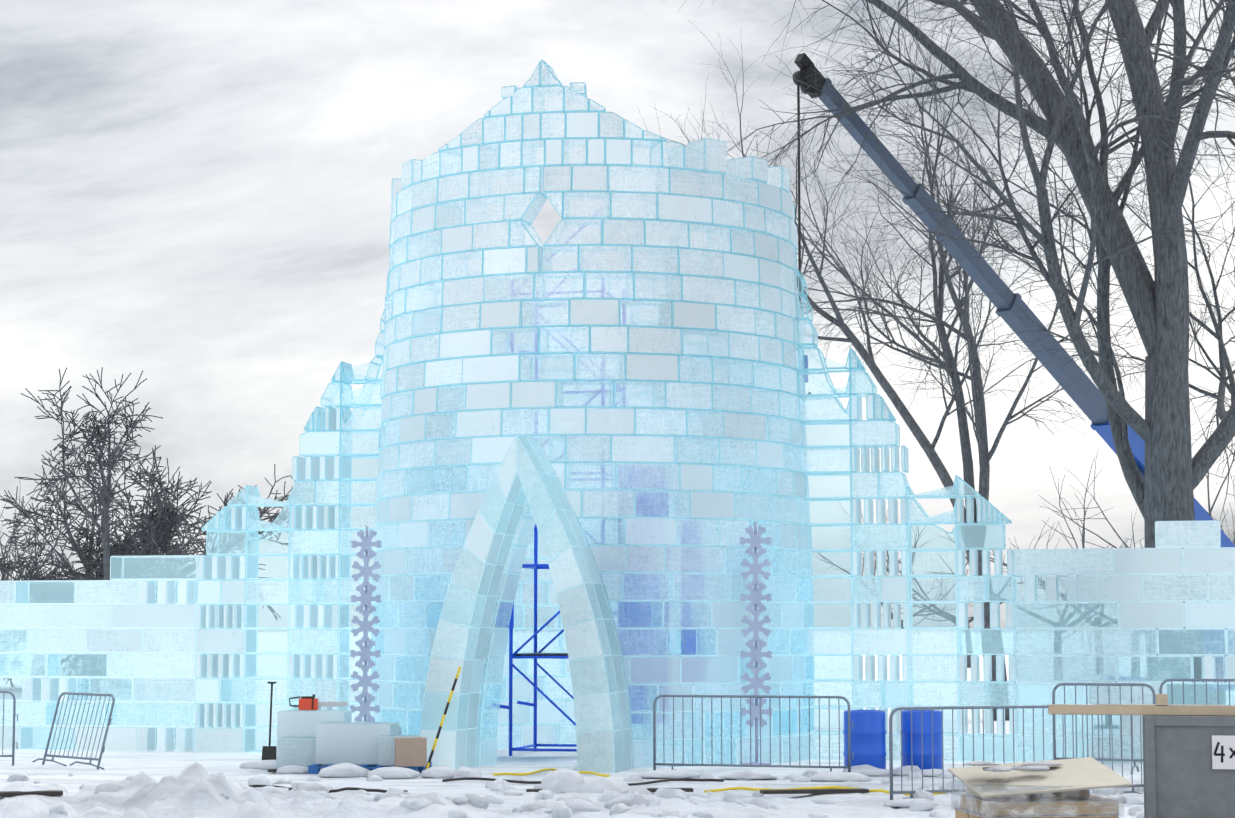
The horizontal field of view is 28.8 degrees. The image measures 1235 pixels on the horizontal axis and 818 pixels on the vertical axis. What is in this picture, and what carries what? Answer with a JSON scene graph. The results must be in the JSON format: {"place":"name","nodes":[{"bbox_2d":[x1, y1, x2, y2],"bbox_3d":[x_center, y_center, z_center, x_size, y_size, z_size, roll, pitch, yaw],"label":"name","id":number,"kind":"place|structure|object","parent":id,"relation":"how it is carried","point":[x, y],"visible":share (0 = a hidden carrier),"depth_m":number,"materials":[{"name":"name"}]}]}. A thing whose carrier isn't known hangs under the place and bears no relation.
{"place":"outdoors","nodes":[
{"label":"outdoors","id":0,"kind":"place"},
{"bbox_2d":[492,207,625,755],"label":"scaffold tower","id":1,"kind":"structure","parent":0,"point":[535,566],"depth_m":38.38,"materials":[{"name":"blue metal"}]},
{"bbox_2d":[514,653,567,655],"bbox_3d":[-0.789,3.954,38.614,1.500,0.050,1.500,-1,-5,13],"label":"scaffold gear","id":2,"kind":"object","parent":1,"relation":"attached to","point":[541,654],"visible":0.27,"depth_m":37.99,"materials":[{"name":"metal"}]},
{"bbox_2d":[0,761,1143,817],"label":"snow ground","id":3,"kind":"structure","parent":0,"point":[195,789],"depth_m":25.88,"materials":[{"name":"white snow"}]},
{"bbox_2d":[0,691,17,765],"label":"barrier","id":4,"kind":"object","parent":3,"relation":"on","point":[13,737],"visible":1,"depth_m":34.70,"materials":[{"name":"metal"}]},
{"bbox_2d":[32,692,114,769],"bbox_3d":[-7.703,4.605,34.375,0.616,1.097,1.678,22,-18,-38],"label":"barrier","id":5,"kind":"object","parent":3,"relation":"on","point":[44,759],"visible":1,"depth_m":34.38,"materials":[{"name":"metal"}]},
{"bbox_2d":[262,682,276,759],"bbox_3d":[-5.026,4.565,34.781,0.220,1.234,0.063,0,-13,1],"label":"shovel","id":6,"kind":"object","parent":3,"relation":"on","point":[269,752],"visible":0.81,"depth_m":34.68,"materials":[{"name":"black plastic"}]},
{"bbox_2d":[277,710,351,769],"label":"tall ice blocks","id":7,"kind":"object","parent":3,"relation":"on","point":[296,736],"depth_m":33.59,"materials":[{"name":"ice"}]},
{"bbox_2d":[289,694,347,709],"bbox_3d":[-4.213,4.133,33.865,0.838,0.219,0.262,0,-5,-2],"label":"chainsaw","id":8,"kind":"object","parent":7,"relation":"on","point":[312,702],"visible":1,"depth_m":33.78,"materials":[{"name":"orange"}]},
{"bbox_2d":[308,762,431,773],"bbox_3d":[-3.408,4.975,33.219,1.500,0.144,1.100,-1,-5,7],"label":"tarp","id":9,"kind":"object","parent":3,"relation":"on","point":[313,768],"visible":0.31,"depth_m":32.75,"materials":[{"name":"blue plastic"}]},
{"bbox_2d":[315,722,420,765],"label":"ice blocks","id":10,"kind":"object","parent":9,"relation":"on","point":[364,743],"depth_m":33.00,"materials":[{"name":"ice"}]},
{"bbox_2d":[395,737,426,766],"bbox_3d":[-2.825,4.672,32.739,0.420,0.380,0.350,1,-5,-9],"label":"carton box","id":11,"kind":"object","parent":9,"relation":"on","point":[409,752],"visible":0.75,"depth_m":32.57,"materials":[{"name":"cardboard"}]},
{"bbox_2d":[0,769,868,796],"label":"planks on snow","id":12,"kind":"object","parent":3,"relation":"on","point":[772,791],"visible":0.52,"depth_m":27.98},
{"bbox_2d":[426,667,460,768],"bbox_3d":[-2.402,4.281,33.000,0.036,1.550,0.041,16,-14,5],"label":"striped pole","id":13,"kind":"object","parent":3,"relation":"on","point":[443,718],"visible":0.94,"depth_m":32.99,"materials":[{"name":"yellow"}]},
{"bbox_2d":[420,435,633,772],"bbox_3d":[-1.279,2.765,34.167,2.839,4.710,1.200,-1,-5,13],"label":"ice archway","id":14,"kind":"object","parent":3,"relation":"on","point":[525,473],"visible":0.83,"depth_m":33.74,"materials":[{"name":"ice"}]},
{"bbox_2d":[2,766,1143,817],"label":"snow lumps","id":15,"kind":"object","parent":3,"relation":"on","point":[618,797],"visible":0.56,"depth_m":27.31,"materials":[{"name":"white snow"}]},
{"bbox_2d":[370,60,815,767],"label":"ice tower","id":16,"kind":"structure","parent":3,"relation":"on","point":[696,428],"depth_m":35.56,"materials":[{"name":"ice"}]},
{"bbox_2d":[248,768,945,795],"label":"hoses and cables","id":17,"kind":"object","parent":3,"relation":"on","point":[602,775],"visible":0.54,"depth_m":30.42,"materials":[{"name":"black plastic"}]},
{"bbox_2d":[495,469,698,723],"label":"blue tarps","id":18,"kind":"object","parent":3,"relation":"on","point":[511,623],"depth_m":35.56,"materials":[{"name":"blue plastic"}]},
{"bbox_2d":[239,760,1143,807],"bbox_3d":[2.316,4.170,28.566,7.713,0.863,17.471,3,-6,-30],"label":"snow dusting","id":19,"kind":"object","parent":3,"relation":"on","point":[856,773],"visible":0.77,"depth_m":31.96,"materials":[{"name":"white snow"}]},
{"bbox_2d":[653,695,853,771],"bbox_3d":[1.804,4.386,32.159,2.744,1.097,0.616,-1,-5,16],"label":"barrier","id":20,"kind":"object","parent":3,"relation":"on","point":[740,765],"visible":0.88,"depth_m":32.17,"materials":[{"name":"metal"}]},
{"bbox_2d":[739,522,772,764],"bbox_3d":[2.027,3.431,35.107,0.480,3.555,0.400,0,-5,5],"label":"snowflake totem","id":21,"kind":"object","parent":3,"relation":"on","point":[755,597],"visible":0.98,"depth_m":35.07,"materials":[{"name":"blue"}]},
{"bbox_2d":[843,710,886,768],"bbox_3d":[3.365,4.548,32.686,0.594,0.885,0.594,0,-5,1],"label":"blue barrel","id":22,"kind":"object","parent":3,"relation":"on","point":[868,738],"visible":0.75,"depth_m":32.45,"materials":[{"name":"blue plastic"}]},
{"bbox_2d":[900,710,943,769],"bbox_3d":[4.179,4.585,32.975,0.594,0.885,0.594,-2,-5,16],"label":"blue barrel","id":23,"kind":"object","parent":3,"relation":"on","point":[917,739],"visible":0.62,"depth_m":32.74,"materials":[{"name":"blue plastic"}]},
{"bbox_2d":[889,704,1143,799],"bbox_3d":[4.615,3.905,27.166,3.469,1.097,0.616,2,-6,-22],"label":"barrier","id":24,"kind":"object","parent":3,"relation":"on","point":[892,792],"visible":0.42,"depth_m":26.93,"materials":[{"name":"metal"}]},
{"bbox_2d":[948,757,1132,817],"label":"pallet of lumber","id":25,"kind":"object","parent":3,"relation":"on","point":[1062,791],"visible":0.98,"depth_m":19.95,"materials":[{"name":"brown wood"}]},
{"bbox_2d":[1052,683,1155,774],"bbox_3d":[6.017,3.929,29.595,1.303,1.097,0.616,-2,-6,19],"label":"barrier","id":26,"kind":"object","parent":3,"relation":"on","point":[1108,685],"visible":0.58,"depth_m":29.62,"materials":[{"name":"metal"}]},
{"bbox_2d":[1048,694,1234,817],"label":"wooden counter","id":27,"kind":"object","parent":3,"relation":"on","point":[1188,761],"visible":1,"depth_m":21.63,"materials":[{"name":"grey wood"}]},
{"bbox_2d":[1159,679,1234,704],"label":"barrier","id":28,"kind":"object","parent":3,"relation":"on","point":[1194,680],"visible":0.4,"depth_m":29.33,"materials":[{"name":"metal"}]},
{"bbox_2d":[0,632,1234,763],"bbox_3d":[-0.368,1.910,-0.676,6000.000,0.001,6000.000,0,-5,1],"label":"ground","id":29,"kind":"structure","parent":0,"point":[30,756],"depth_m":53.48,"materials":[{"name":"white snow"}]},
{"bbox_2d":[0,493,78,580],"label":"bush","id":30,"kind":"object","parent":29,"relation":"on","point":[17,552],"visible":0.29,"depth_m":118.20,"materials":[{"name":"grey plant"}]},
{"bbox_2d":[0,516,191,686],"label":"bush","id":31,"kind":"object","parent":29,"relation":"on","point":[10,566],"visible":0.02,"depth_m":83.13,"materials":[{"name":"black plant"}]},
{"bbox_2d":[0,367,294,692],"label":"tree","id":32,"kind":"object","parent":29,"relation":"on","point":[157,535],"visible":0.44,"depth_m":77.25,"materials":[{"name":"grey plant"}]},
{"bbox_2d":[349,526,381,721],"bbox_3d":[-3.817,3.556,36.460,0.480,3.555,0.400,0,-5,5],"label":"snowflake totem","id":33,"kind":"object","parent":29,"relation":"on","point":[365,653],"visible":1,"depth_m":36.43,"materials":[{"name":"blue"}]},
{"bbox_2d":[195,270,1017,761],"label":"ice fins","id":34,"kind":"object","parent":29,"relation":"on","point":[317,506],"visible":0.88,"depth_m":37.38,"materials":[{"name":"ice"}]},
{"bbox_2d":[0,520,1234,763],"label":"ice walls","id":35,"kind":"structure","parent":29,"relation":"on","point":[140,634],"depth_m":36.45,"materials":[{"name":"ice"}]},
{"bbox_2d":[812,517,968,660],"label":"bush","id":36,"kind":"object","parent":29,"relation":"on","point":[830,562],"visible":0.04,"depth_m":139.46,"materials":[{"name":"brown plant"}]},
{"bbox_2d":[638,4,1153,720],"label":"tree","id":37,"kind":"object","parent":29,"relation":"on","point":[970,334],"visible":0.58,"depth_m":55.99,"materials":[{"name":"brown plant"}]},
{"bbox_2d":[832,493,1050,667],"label":"bush","id":38,"kind":"object","parent":29,"relation":"on","point":[953,619],"visible":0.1,"depth_m":128.55,"materials":[{"name":"brown plant"}]},
{"bbox_2d":[679,0,1234,704],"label":"tree","id":39,"kind":"object","parent":29,"relation":"on","point":[1175,472],"visible":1,"depth_m":39.62,"materials":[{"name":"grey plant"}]},
{"bbox_2d":[932,522,1125,626],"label":"bush","id":40,"kind":"object","parent":29,"relation":"on","point":[1005,564],"visible":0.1,"depth_m":109.18,"materials":[{"name":"brown plant"}]},
{"bbox_2d":[927,458,1144,652],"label":"bush","id":41,"kind":"object","parent":29,"relation":"on","point":[1083,536],"visible":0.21,"depth_m":95.22,"materials":[{"name":"brown plant"}]},
{"bbox_2d":[1003,571,1137,674],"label":"bush","id":42,"kind":"object","parent":29,"relation":"on","point":[1095,611],"depth_m":89.26,"materials":[{"name":"brown plant"}]},
{"bbox_2d":[1040,400,1234,547],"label":"bush","id":43,"kind":"object","parent":29,"relation":"on","point":[1209,508],"visible":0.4,"depth_m":96.09,"materials":[{"name":"brown plant"}]},
{"bbox_2d":[1094,630,1234,728],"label":"crane truck","id":44,"kind":"object","parent":29,"relation":"on","point":[1206,636],"depth_m":47.67,"materials":[{"name":"painted metal"},{"name":"glass"},{"name":"rubber"}]},
{"bbox_2d":[793,53,1234,575],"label":"crane boom","id":45,"kind":"object","parent":44,"relation":"on","point":[1090,401],"visible":0.62,"depth_m":44.28,"materials":[{"name":"painted metal"},{"name":"steel"}]},
{"bbox_2d":[0,0,1234,632],"label":"sky","id":46,"kind":"structure","parent":0,"point":[195,195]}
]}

